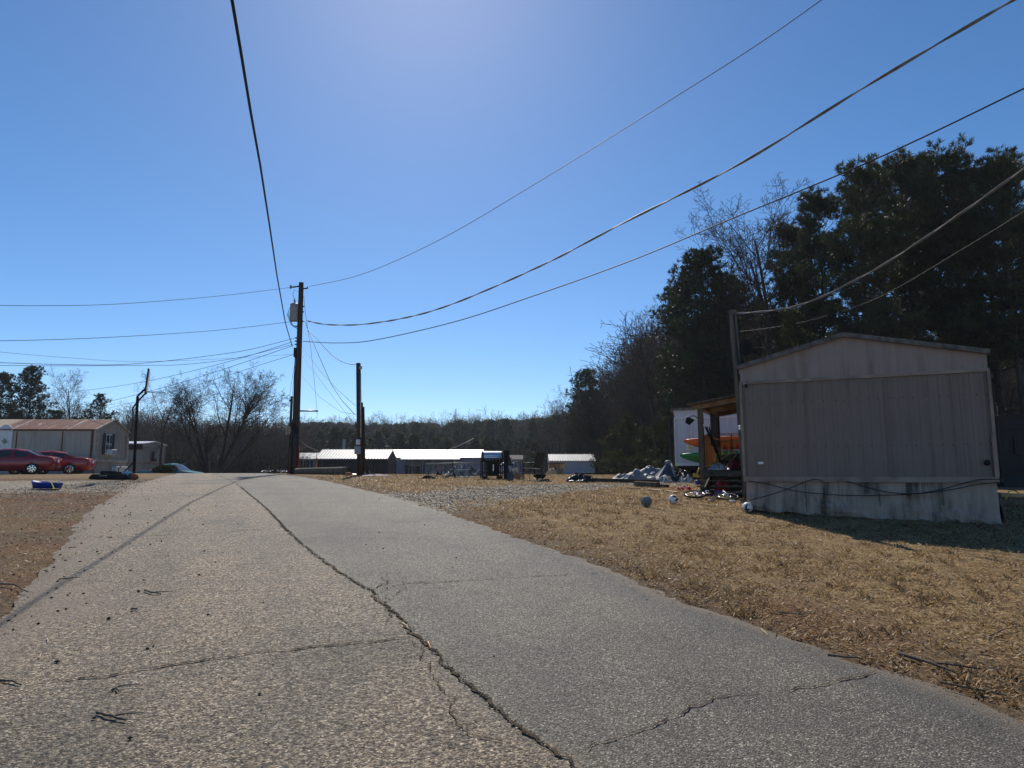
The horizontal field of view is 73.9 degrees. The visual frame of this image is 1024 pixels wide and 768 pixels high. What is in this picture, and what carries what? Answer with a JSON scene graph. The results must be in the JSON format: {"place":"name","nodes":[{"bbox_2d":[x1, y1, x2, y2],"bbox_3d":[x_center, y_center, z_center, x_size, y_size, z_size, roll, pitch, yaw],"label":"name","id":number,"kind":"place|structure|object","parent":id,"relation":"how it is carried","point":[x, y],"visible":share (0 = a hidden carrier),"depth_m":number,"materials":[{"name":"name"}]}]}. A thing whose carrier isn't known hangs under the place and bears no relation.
{"place":"outdoors","nodes":[
{"label":"outdoors","id":0,"kind":"place"},
{"bbox_2d":[0,473,1023,767],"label":"road","id":1,"kind":"structure","parent":0,"point":[588,665],"depth_m":4.46,"materials":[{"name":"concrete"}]},
{"bbox_2d":[3,480,572,766],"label":"debris","id":2,"kind":"object","parent":1,"relation":"on","point":[116,692],"visible":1,"depth_m":6.46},
{"bbox_2d":[0,453,1023,721],"bbox_3d":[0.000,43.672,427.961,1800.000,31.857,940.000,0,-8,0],"label":"ground","id":3,"kind":"structure","parent":0,"point":[40,541],"depth_m":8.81,"materials":[{"name":"plant"}]},
{"bbox_2d":[0,371,22,418],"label":"pine tree","id":4,"kind":"object","parent":3,"relation":"on","point":[5,378],"visible":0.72,"depth_m":66.45,"materials":[{"name":"green plant"}]},
{"bbox_2d":[0,448,62,473],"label":"parked car","id":5,"kind":"object","parent":3,"relation":"on","point":[30,461],"visible":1,"depth_m":38.01,"materials":[{"name":"red metal"}]},
{"bbox_2d":[6,364,57,418],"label":"pine tree","id":6,"kind":"object","parent":3,"relation":"on","point":[26,375],"visible":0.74,"depth_m":68.11,"materials":[{"name":"green plant"}]},
{"bbox_2d":[31,480,63,488],"bbox_3d":[-13.036,2.825,19.099,0.979,0.234,0.583,-1,-8,6],"label":"plastic sled","id":7,"kind":"object","parent":3,"relation":"on","point":[43,484],"visible":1,"depth_m":18.92,"materials":[{"name":"blue plastic"}]},
{"bbox_2d":[8,451,95,473],"bbox_3d":[-27.963,4.753,41.036,4.775,1.455,2.040,2,-8,-18],"label":"parked car","id":8,"kind":"object","parent":3,"relation":"on","point":[71,463],"visible":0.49,"depth_m":40.71,"materials":[{"name":"red metal"}]},
{"bbox_2d":[37,368,86,418],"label":"bare tree","id":9,"kind":"object","parent":3,"relation":"on","point":[76,403],"visible":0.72,"depth_m":80.38,"materials":[{"name":"brown plant"}]},
{"bbox_2d":[0,419,130,473],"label":"mobile home","id":10,"kind":"object","parent":3,"relation":"on","point":[95,439],"visible":0.52,"depth_m":43.97,"materials":[{"name":"beige"}]},
{"bbox_2d":[0,425,12,448],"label":"door","id":11,"kind":"structure","parent":10,"relation":"in","point":[6,436],"depth_m":43.86,"materials":[{"name":"white paint"}]},
{"bbox_2d":[43,369,96,418],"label":"bare tree","id":12,"kind":"object","parent":3,"relation":"on","point":[70,379],"visible":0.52,"depth_m":83.45,"materials":[{"name":"brown plant"}]},
{"bbox_2d":[2,399,183,457],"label":"woods","id":13,"kind":"object","parent":3,"relation":"on","point":[127,412],"visible":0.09,"depth_m":109.90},
{"bbox_2d":[79,393,123,425],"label":"pine tree","id":14,"kind":"object","parent":3,"relation":"on","point":[100,408],"visible":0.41,"depth_m":69.87,"materials":[{"name":"green plant"}]},
{"bbox_2d":[89,368,164,479],"bbox_3d":[-14.023,1.478,25.017,2.225,4.020,1.035,0,-8,0],"label":"basketball hoop","id":15,"kind":"object","parent":3,"relation":"on","point":[118,476],"visible":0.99,"depth_m":24.82,"materials":[{"name":"black metal"}]},
{"bbox_2d":[105,441,166,471],"bbox_3d":[-37.746,6.790,59.372,13.230,3.596,3.794,0,-8,0],"label":"mobile home","id":16,"kind":"object","parent":3,"relation":"on","point":[147,455],"visible":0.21,"depth_m":58.31,"materials":[{"name":"grey"}]},
{"bbox_2d":[114,394,181,442],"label":"bare tree","id":17,"kind":"object","parent":3,"relation":"on","point":[130,418],"visible":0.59,"depth_m":73.93,"materials":[{"name":"brown plant"}]},
{"bbox_2d":[151,464,173,472],"bbox_3d":[-21.844,5.336,42.673,1.435,0.714,1.322,0,-8,0],"label":"shrub","id":18,"kind":"object","parent":3,"relation":"on","point":[162,468],"visible":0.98,"depth_m":42.36,"materials":[{"name":"green plant"}]},
{"bbox_2d":[136,463,202,472],"bbox_3d":[-24.699,6.569,49.568,4.780,1.575,2.060,-1,-8,6],"label":"parked car","id":19,"kind":"object","parent":3,"relation":"on","point":[179,468],"visible":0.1,"depth_m":49.02,"materials":[{"name":"blue metal"}]},
{"bbox_2d":[128,370,211,464],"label":"bare tree","id":20,"kind":"object","parent":3,"relation":"on","point":[161,447],"visible":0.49,"depth_m":60.74,"materials":[{"name":"brown plant"}]},
{"bbox_2d":[156,370,226,472],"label":"bare tree","id":21,"kind":"object","parent":3,"relation":"on","point":[190,411],"visible":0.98,"depth_m":49.81,"materials":[{"name":"brown plant"}]},
{"bbox_2d":[120,412,332,472],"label":"bare woods","id":22,"kind":"object","parent":3,"relation":"on","point":[176,446],"visible":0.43,"depth_m":89.30,"materials":[{"name":"plant"}]},
{"bbox_2d":[165,448,312,472],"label":"undergrowth","id":23,"kind":"object","parent":3,"relation":"on","point":[244,465],"visible":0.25,"depth_m":81.69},
{"bbox_2d":[198,361,289,472],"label":"bare tree","id":24,"kind":"object","parent":3,"relation":"on","point":[249,407],"visible":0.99,"depth_m":52.01,"materials":[{"name":"brown plant"}]},
{"bbox_2d":[253,421,288,473],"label":"bare tree","id":25,"kind":"object","parent":3,"relation":"on","point":[264,440],"visible":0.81,"depth_m":77.28,"materials":[{"name":"brown plant"}]},
{"bbox_2d":[285,396,292,473],"bbox_3d":[-12.377,2.851,37.731,0.396,4.419,0.518,-5,-9,33],"label":"net pole","id":26,"kind":"object","parent":3,"relation":"on","point":[288,430],"visible":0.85,"depth_m":37.82,"materials":[{"name":"wood"}]},
{"bbox_2d":[284,422,298,473],"bbox_3d":[-11.249,3.324,34.757,0.720,2.759,0.426,5,-9,-34],"label":"satellite dish","id":27,"kind":"object","parent":3,"relation":"on","point":[294,428],"visible":1,"depth_m":34.87,"materials":[{"name":"black metal"}]},
{"bbox_2d":[287,282,317,473],"bbox_3d":[-11.199,-0.350,36.298,1.844,10.435,0.608,0,-8,0],"label":"utility pole","id":28,"kind":"object","parent":3,"relation":"on","point":[296,311],"visible":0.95,"depth_m":36.33,"materials":[{"name":"brown wood"}]},
{"bbox_2d":[1,322,286,340],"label":"cable","id":29,"kind":"object","parent":28,"relation":"attached to","point":[128,336],"visible":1,"depth_m":29.80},
{"bbox_2d":[0,287,289,305],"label":"cable","id":30,"kind":"object","parent":28,"relation":"attached to","point":[111,304],"visible":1,"depth_m":27.98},
{"bbox_2d":[0,338,293,364],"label":"cable","id":31,"kind":"object","parent":28,"relation":"attached to","point":[147,362],"visible":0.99,"depth_m":31.57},
{"bbox_2d":[230,0,292,346],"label":"cable","id":32,"kind":"object","parent":28,"relation":"attached to","point":[243,65],"visible":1,"depth_m":11.49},
{"bbox_2d":[309,0,821,286],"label":"cable","id":33,"kind":"object","parent":28,"relation":"attached to","point":[605,140],"visible":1,"depth_m":20.30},
{"bbox_2d":[307,0,1015,325],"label":"cable","id":34,"kind":"object","parent":28,"relation":"attached to","point":[972,23],"visible":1,"depth_m":17.45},
{"bbox_2d":[303,88,1023,342],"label":"cable","id":35,"kind":"object","parent":28,"relation":"attached to","point":[728,219],"visible":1,"depth_m":19.77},
{"bbox_2d":[299,453,318,467],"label":"mobile home","id":36,"kind":"object","parent":3,"relation":"on","point":[304,461],"visible":0.09,"depth_m":103.31,"materials":[{"name":"white"}]},
{"bbox_2d":[294,467,352,474],"bbox_3d":[-9.054,4.155,32.481,4.106,0.390,0.400,-6,-9,37],"label":"log","id":37,"kind":"object","parent":3,"relation":"on","point":[330,471],"visible":0.93,"depth_m":32.15,"materials":[{"name":"grey wood"}]},
{"bbox_2d":[0,479,693,510],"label":"gravel","id":38,"kind":"structure","parent":3,"relation":"on","point":[411,497],"depth_m":18.44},
{"bbox_2d":[314,449,396,473],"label":"house","id":39,"kind":"structure","parent":3,"relation":"on","point":[380,461],"depth_m":79.50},
{"bbox_2d":[354,363,364,475],"bbox_3d":[-6.841,1.568,30.576,0.443,5.072,0.769,-3,-8,19],"label":"service post","id":40,"kind":"object","parent":3,"relation":"on","point":[359,449],"visible":0.94,"depth_m":30.49,"materials":[{"name":"brown wood"}]},
{"bbox_2d":[299,425,552,473],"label":"pine woods","id":41,"kind":"object","parent":3,"relation":"on","point":[384,438],"visible":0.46,"depth_m":131.41,"materials":[{"name":"plant"}]},
{"bbox_2d":[287,452,575,473],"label":"undergrowth","id":42,"kind":"object","parent":3,"relation":"on","point":[530,471],"visible":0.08,"depth_m":126.29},
{"bbox_2d":[283,406,589,471],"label":"bare woods","id":43,"kind":"object","parent":3,"relation":"on","point":[430,422],"visible":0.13,"depth_m":188.14,"materials":[{"name":"plant"}]},
{"bbox_2d":[393,450,483,473],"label":"mobile home","id":44,"kind":"object","parent":3,"relation":"on","point":[411,461],"visible":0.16,"depth_m":97.37,"materials":[{"name":"white"}]},
{"bbox_2d":[300,414,594,473],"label":"pine woods","id":45,"kind":"object","parent":3,"relation":"on","point":[482,432],"visible":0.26,"depth_m":181.67,"materials":[{"name":"plant"}]},
{"bbox_2d":[426,462,483,477],"bbox_3d":[-2.223,3.383,26.586,2.323,0.668,1.040,-1,-8,5],"label":"pipe frame","id":46,"kind":"object","parent":3,"relation":"on","point":[459,463],"visible":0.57,"depth_m":26.20,"materials":[{"name":"grey metal"}]},
{"bbox_2d":[446,463,485,476],"bbox_3d":[-1.899,3.630,28.765,1.911,0.615,1.072,0,-8,0],"label":"debris pile","id":47,"kind":"object","parent":3,"relation":"on","point":[472,471],"visible":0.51,"depth_m":28.52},
{"bbox_2d":[472,451,511,478],"bbox_3d":[-0.750,3.018,25.396,1.440,1.027,0.575,1,-8,-10],"label":"gas barbecue","id":48,"kind":"object","parent":3,"relation":"on","point":[492,459],"visible":0.96,"depth_m":25.21,"materials":[{"name":"black metal"}]},
{"bbox_2d":[0,480,1023,742],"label":"leaves","id":49,"kind":"object","parent":3,"relation":"on","point":[686,580],"visible":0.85,"depth_m":7.29,"materials":[{"name":"brown plant"}]},
{"bbox_2d":[522,452,544,479],"bbox_3d":[0.770,2.939,24.410,0.648,1.008,0.584,-4,-9,30],"label":"patio chair","id":50,"kind":"object","parent":3,"relation":"on","point":[539,459],"visible":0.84,"depth_m":24.30,"materials":[{"name":"black metal"}]},
{"bbox_2d":[528,413,550,467],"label":"bare tree","id":51,"kind":"object","parent":3,"relation":"on","point":[539,439],"visible":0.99,"depth_m":111.43,"materials":[{"name":"brown plant"}]},
{"bbox_2d":[544,395,567,453],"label":"bare tree","id":52,"kind":"object","parent":3,"relation":"on","point":[559,440],"visible":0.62,"depth_m":104.09,"materials":[{"name":"brown plant"}]},
{"bbox_2d":[549,386,570,441],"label":"bare tree","id":53,"kind":"object","parent":3,"relation":"on","point":[561,409],"visible":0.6,"depth_m":100.37,"materials":[{"name":"brown plant"}]},
{"bbox_2d":[547,454,595,474],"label":"shed","id":54,"kind":"structure","parent":3,"relation":"on","point":[576,463],"depth_m":69.52,"materials":[{"name":"metal"}]},
{"bbox_2d":[559,413,583,453],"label":"pine tree","id":55,"kind":"object","parent":3,"relation":"on","point":[564,445],"visible":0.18,"depth_m":91.42,"materials":[{"name":"green plant"}]},
{"bbox_2d":[559,396,594,453],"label":"pine tree","id":56,"kind":"object","parent":3,"relation":"on","point":[574,444],"visible":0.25,"depth_m":87.64,"materials":[{"name":"green plant"}]},
{"bbox_2d":[566,473,592,482],"bbox_3d":[2.376,3.212,23.279,1.118,0.336,0.747,0,-8,0],"label":"debris pile","id":57,"kind":"object","parent":3,"relation":"on","point":[581,478],"visible":0.77,"depth_m":23.20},
{"bbox_2d":[563,367,606,453],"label":"pine tree","id":58,"kind":"object","parent":3,"relation":"on","point":[584,373],"visible":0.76,"depth_m":83.76,"materials":[{"name":"green plant"}]},
{"bbox_2d":[588,425,630,474],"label":"cedar tree","id":59,"kind":"object","parent":3,"relation":"on","point":[610,442],"visible":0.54,"depth_m":67.70,"materials":[{"name":"green plant"}]},
{"bbox_2d":[589,365,653,449],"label":"bare tree","id":60,"kind":"object","parent":3,"relation":"on","point":[617,399],"visible":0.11,"depth_m":78.66,"materials":[{"name":"brown plant"}]},
{"bbox_2d":[584,343,659,455],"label":"bare tree","id":61,"kind":"object","parent":3,"relation":"on","point":[622,411],"visible":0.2,"depth_m":74.63,"materials":[{"name":"brown plant"}]},
{"bbox_2d":[590,478,659,482],"bbox_3d":[3.731,3.222,22.674,2.350,0.120,0.160,-2,-8,25],"label":"timber","id":62,"kind":"object","parent":3,"relation":"on","point":[615,480],"visible":0.81,"depth_m":22.63,"materials":[{"name":"brown wood"}]},
{"bbox_2d":[601,413,653,474],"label":"cedar tree","id":63,"kind":"object","parent":3,"relation":"on","point":[628,452],"visible":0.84,"depth_m":61.35,"materials":[{"name":"green plant"}]},
{"bbox_2d":[579,444,675,474],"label":"undergrowth","id":64,"kind":"object","parent":3,"relation":"on","point":[602,473],"visible":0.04,"depth_m":76.21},
{"bbox_2d":[612,469,656,479],"bbox_3d":[4.263,3.203,23.775,1.785,0.473,1.466,0,-8,0],"label":"tarp","id":65,"kind":"object","parent":3,"relation":"on","point":[636,474],"visible":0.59,"depth_m":23.40,"materials":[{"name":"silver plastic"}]},
{"bbox_2d":[621,425,661,471],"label":"cedar tree","id":66,"kind":"object","parent":3,"relation":"on","point":[644,437],"visible":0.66,"depth_m":57.43,"materials":[{"name":"green plant"}]},
{"bbox_2d":[610,327,678,444],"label":"bare tree","id":67,"kind":"object","parent":3,"relation":"on","point":[640,372],"visible":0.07,"depth_m":73.82,"materials":[{"name":"brown plant"}]},
{"bbox_2d":[618,305,677,464],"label":"bare tree","id":68,"kind":"object","parent":3,"relation":"on","point":[644,335],"visible":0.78,"depth_m":52.49,"materials":[{"name":"brown plant"}]},
{"bbox_2d":[634,409,674,468],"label":"cedar tree","id":69,"kind":"object","parent":3,"relation":"on","point":[663,451],"visible":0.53,"depth_m":51.58,"materials":[{"name":"green plant"}]},
{"bbox_2d":[625,296,686,467],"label":"bare tree","id":70,"kind":"object","parent":3,"relation":"on","point":[669,432],"visible":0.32,"depth_m":50.01,"materials":[{"name":"brown plant"}]},
{"bbox_2d":[655,460,675,478],"bbox_3d":[5.412,3.040,23.792,1.274,0.755,1.118,0,-8,0],"label":"covered tripod","id":71,"kind":"object","parent":3,"relation":"on","point":[667,469],"visible":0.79,"depth_m":23.62,"materials":[{"name":"silver metal"}]},
{"bbox_2d":[556,292,790,474],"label":"woods","id":72,"kind":"object","parent":3,"relation":"on","point":[602,380],"visible":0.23,"depth_m":77.71,"materials":[{"name":"plant"}]},
{"bbox_2d":[633,347,722,445],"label":"bare tree","id":73,"kind":"object","parent":3,"relation":"on","point":[641,400],"visible":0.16,"depth_m":70.62,"materials":[{"name":"brown plant"}]},
{"bbox_2d":[648,279,722,421],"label":"pine tree","id":74,"kind":"object","parent":3,"relation":"on","point":[663,313],"visible":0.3,"depth_m":45.34,"materials":[{"name":"green plant"}]},
{"bbox_2d":[653,244,749,417],"bbox_3d":[11.915,-1.467,42.776,6.070,14.866,6.894,-2,-8,14],"label":"pine tree","id":75,"kind":"object","parent":3,"relation":"on","point":[699,259],"visible":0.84,"depth_m":42.19,"materials":[{"name":"green plant"}]},
{"bbox_2d":[670,407,739,475],"bbox_3d":[11.488,2.260,26.066,10.322,2.772,3.830,-2,-8,16],"label":"mobile home","id":76,"kind":"object","parent":3,"relation":"on","point":[728,424],"visible":0.21,"depth_m":25.61,"materials":[{"name":"white"}]},
{"bbox_2d":[683,480,739,499],"bbox_3d":[4.804,2.630,16.347,1.305,0.484,0.818,0,9,22],"label":"bicycle","id":77,"kind":"object","parent":3,"relation":"on","point":[709,492],"visible":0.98,"depth_m":16.25,"materials":[{"name":"metal"}]},
{"bbox_2d":[687,394,742,492],"bbox_3d":[6.227,1.735,18.810,2.151,2.892,4.320,-4,-8,25],"label":"porch","id":78,"kind":"object","parent":3,"relation":"on","point":[715,409],"visible":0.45,"depth_m":18.29,"materials":[{"name":"brown wood"}]},
{"bbox_2d":[696,272,775,397],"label":"pine tree","id":79,"kind":"object","parent":3,"relation":"on","point":[751,340],"visible":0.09,"depth_m":49.89,"materials":[{"name":"green plant"}]},
{"bbox_2d":[727,310,752,510],"bbox_3d":[4.761,0.568,13.998,0.514,4.323,0.317,-6,-9,36],"label":"service post","id":80,"kind":"object","parent":3,"relation":"on","point":[734,338],"visible":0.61,"depth_m":14.17,"materials":[{"name":"grey wood"}]},
{"bbox_2d":[739,339,755,354],"bbox_3d":[4.918,-0.784,14.361,0.400,0.343,0.341,-1,-8,10],"label":"satellite dish","id":81,"kind":"object","parent":80,"relation":"attached to","point":[746,347],"visible":0.97,"depth_m":14.45,"materials":[{"name":"black plastic"}]},
{"bbox_2d":[734,168,1023,313],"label":"cable","id":82,"kind":"object","parent":80,"relation":"attached to","point":[937,229],"visible":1,"depth_m":11.15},
{"bbox_2d":[739,211,1023,331],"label":"cable","id":83,"kind":"object","parent":80,"relation":"attached to","point":[899,286],"visible":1,"depth_m":11.14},
{"bbox_2d":[669,209,813,377],"bbox_3d":[14.478,-2.510,42.915,8.583,16.822,7.954,1,-8,-10],"label":"bare tree","id":84,"kind":"object","parent":3,"relation":"on","point":[752,332],"visible":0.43,"depth_m":42.55,"materials":[{"name":"brown plant"}]},
{"bbox_2d":[675,172,815,367],"bbox_3d":[14.980,-3.506,41.700,8.354,18.464,8.019,-6,-10,38],"label":"bare tree","id":85,"kind":"object","parent":3,"relation":"on","point":[766,343],"visible":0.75,"depth_m":40.98,"materials":[{"name":"brown plant"}]},
{"bbox_2d":[697,204,839,360],"bbox_3d":[17.135,-3.119,45.213,11.170,18.714,9.215,-6,-9,36],"label":"bare tree","id":86,"kind":"object","parent":3,"relation":"on","point":[746,260],"visible":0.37,"depth_m":46.62,"materials":[{"name":"brown plant"}]},
{"bbox_2d":[748,306,822,360],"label":"cedar tree","id":87,"kind":"object","parent":3,"relation":"on","point":[792,316],"visible":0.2,"depth_m":33.96,"materials":[{"name":"green plant"}]},
{"bbox_2d":[747,220,841,350],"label":"pine tree","id":88,"kind":"object","parent":3,"relation":"on","point":[790,229],"visible":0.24,"depth_m":41.86,"materials":[{"name":"green plant"}]},
{"bbox_2d":[772,184,868,341],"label":"pine tree","id":89,"kind":"object","parent":3,"relation":"on","point":[816,206],"visible":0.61,"depth_m":38.74,"materials":[{"name":"green plant"}]},
{"bbox_2d":[795,153,930,339],"bbox_3d":[18.524,-3.538,35.132,5.988,17.032,5.791,2,-8,-14],"label":"pine tree","id":90,"kind":"object","parent":3,"relation":"on","point":[864,238],"visible":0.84,"depth_m":35.03,"materials":[{"name":"green plant"}]},
{"bbox_2d":[736,332,1004,524],"bbox_3d":[8.943,1.455,17.805,4.465,3.639,11.242,-4,-8,25],"label":"mobile home","id":91,"kind":"object","parent":3,"relation":"on","point":[835,412],"visible":0.95,"depth_m":12.80,"materials":[{"name":"beige"}]},
{"bbox_2d":[749,481,999,495],"bbox_3d":[6.561,1.939,12.619,4.122,0.272,0.016,-4,-8,25],"label":"cable","id":92,"kind":"object","parent":91,"relation":"attached to","point":[876,495],"visible":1,"depth_m":12.54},
{"bbox_2d":[846,479,999,493],"bbox_3d":[7.344,1.845,12.254,2.392,0.285,0.018,-4,-8,25],"label":"cable","id":93,"kind":"object","parent":91,"relation":"attached to","point":[924,492],"visible":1,"depth_m":12.19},
{"bbox_2d":[835,181,939,340],"bbox_3d":[24.383,-3.928,44.124,6.623,20.324,7.564,-3,-8,21],"label":"pine tree","id":94,"kind":"object","parent":3,"relation":"on","point":[922,334],"visible":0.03,"depth_m":43.98,"materials":[{"name":"green plant"}]},
{"bbox_2d":[849,144,965,340],"bbox_3d":[22.363,-4.198,37.760,6.754,19.126,6.446,1,-8,-7],"label":"pine tree","id":95,"kind":"object","parent":3,"relation":"on","point":[911,219],"visible":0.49,"depth_m":37.42,"materials":[{"name":"green plant"}]},
{"bbox_2d":[897,651,979,674],"bbox_3d":[2.739,1.817,4.425,0.154,0.046,0.485,6,-9,-38],"label":"stick","id":96,"kind":"object","parent":3,"relation":"on","point":[936,664],"visible":1,"depth_m":4.43,"materials":[{"name":"wood"}]},
{"bbox_2d":[887,172,1018,414],"bbox_3d":[27.991,-4.211,45.259,8.653,21.256,8.368,-1,-8,4],"label":"pine tree","id":97,"kind":"object","parent":3,"relation":"on","point":[935,267],"visible":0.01,"depth_m":44.60,"materials":[{"name":"green plant"}]},
{"bbox_2d":[893,133,1023,391],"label":"pine tree","id":98,"kind":"object","parent":3,"relation":"on","point":[951,165],"visible":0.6,"depth_m":35.99,"materials":[{"name":"green plant"}]},
{"bbox_2d":[936,150,1023,415],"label":"pine tree","id":99,"kind":"object","parent":3,"relation":"on","point":[999,396],"visible":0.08,"depth_m":42.33,"materials":[{"name":"green plant"}]},
{"bbox_2d":[938,143,1023,414],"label":"pine tree","id":100,"kind":"object","parent":3,"relation":"on","point":[1003,167],"visible":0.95,"depth_m":33.71,"materials":[{"name":"green plant"}]},
{"bbox_2d":[988,206,1023,384],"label":"pine tree","id":101,"kind":"object","parent":3,"relation":"on","point":[1008,364],"visible":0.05,"depth_m":47.47,"materials":[{"name":"green plant"}]},
{"bbox_2d":[994,413,1023,486],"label":"mobile home","id":102,"kind":"object","parent":3,"relation":"on","point":[1010,436],"visible":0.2,"depth_m":21.89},
{"bbox_2d":[1013,437,1023,453],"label":"window","id":103,"kind":"structure","parent":102,"relation":"in","point":[1018,441],"depth_m":21.86,"materials":[{"name":"black glass"}]},
{"bbox_3d":[7.727,2.627,23.753,1.730,1.828,0.940,-2,-8,14],"label":"kayak rack","id":104,"kind":"object","parent":3,"relation":"on","visible":0},
{"bbox_2d":[680,450,739,463],"bbox_3d":[7.278,2.499,23.439,2.900,0.399,0.720,-2,-38,14],"label":"kayak","id":105,"kind":"object","parent":104,"relation":"hanging from","point":[693,457],"visible":0.25,"depth_m":23.51,"materials":[{"name":"green plastic"}]},
{"bbox_2d":[684,436,738,449],"bbox_3d":[7.499,2.009,23.592,3.000,0.399,0.720,-2,-38,14],"label":"kayak","id":106,"kind":"object","parent":104,"relation":"hanging from","point":[692,442],"visible":0.28,"depth_m":23.50,"materials":[{"name":"orange plastic"}]},
{"bbox_2d":[0,0,1023,428],"label":"sky","id":107,"kind":"structure","parent":0,"point":[130,170],"materials":[{"name":"blue"}]},
{"bbox_2d":[542,462,565,473],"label":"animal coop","id":108,"kind":"structure","parent":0,"point":[558,467],"depth_m":59.54,"materials":[{"name":"brown wood"}]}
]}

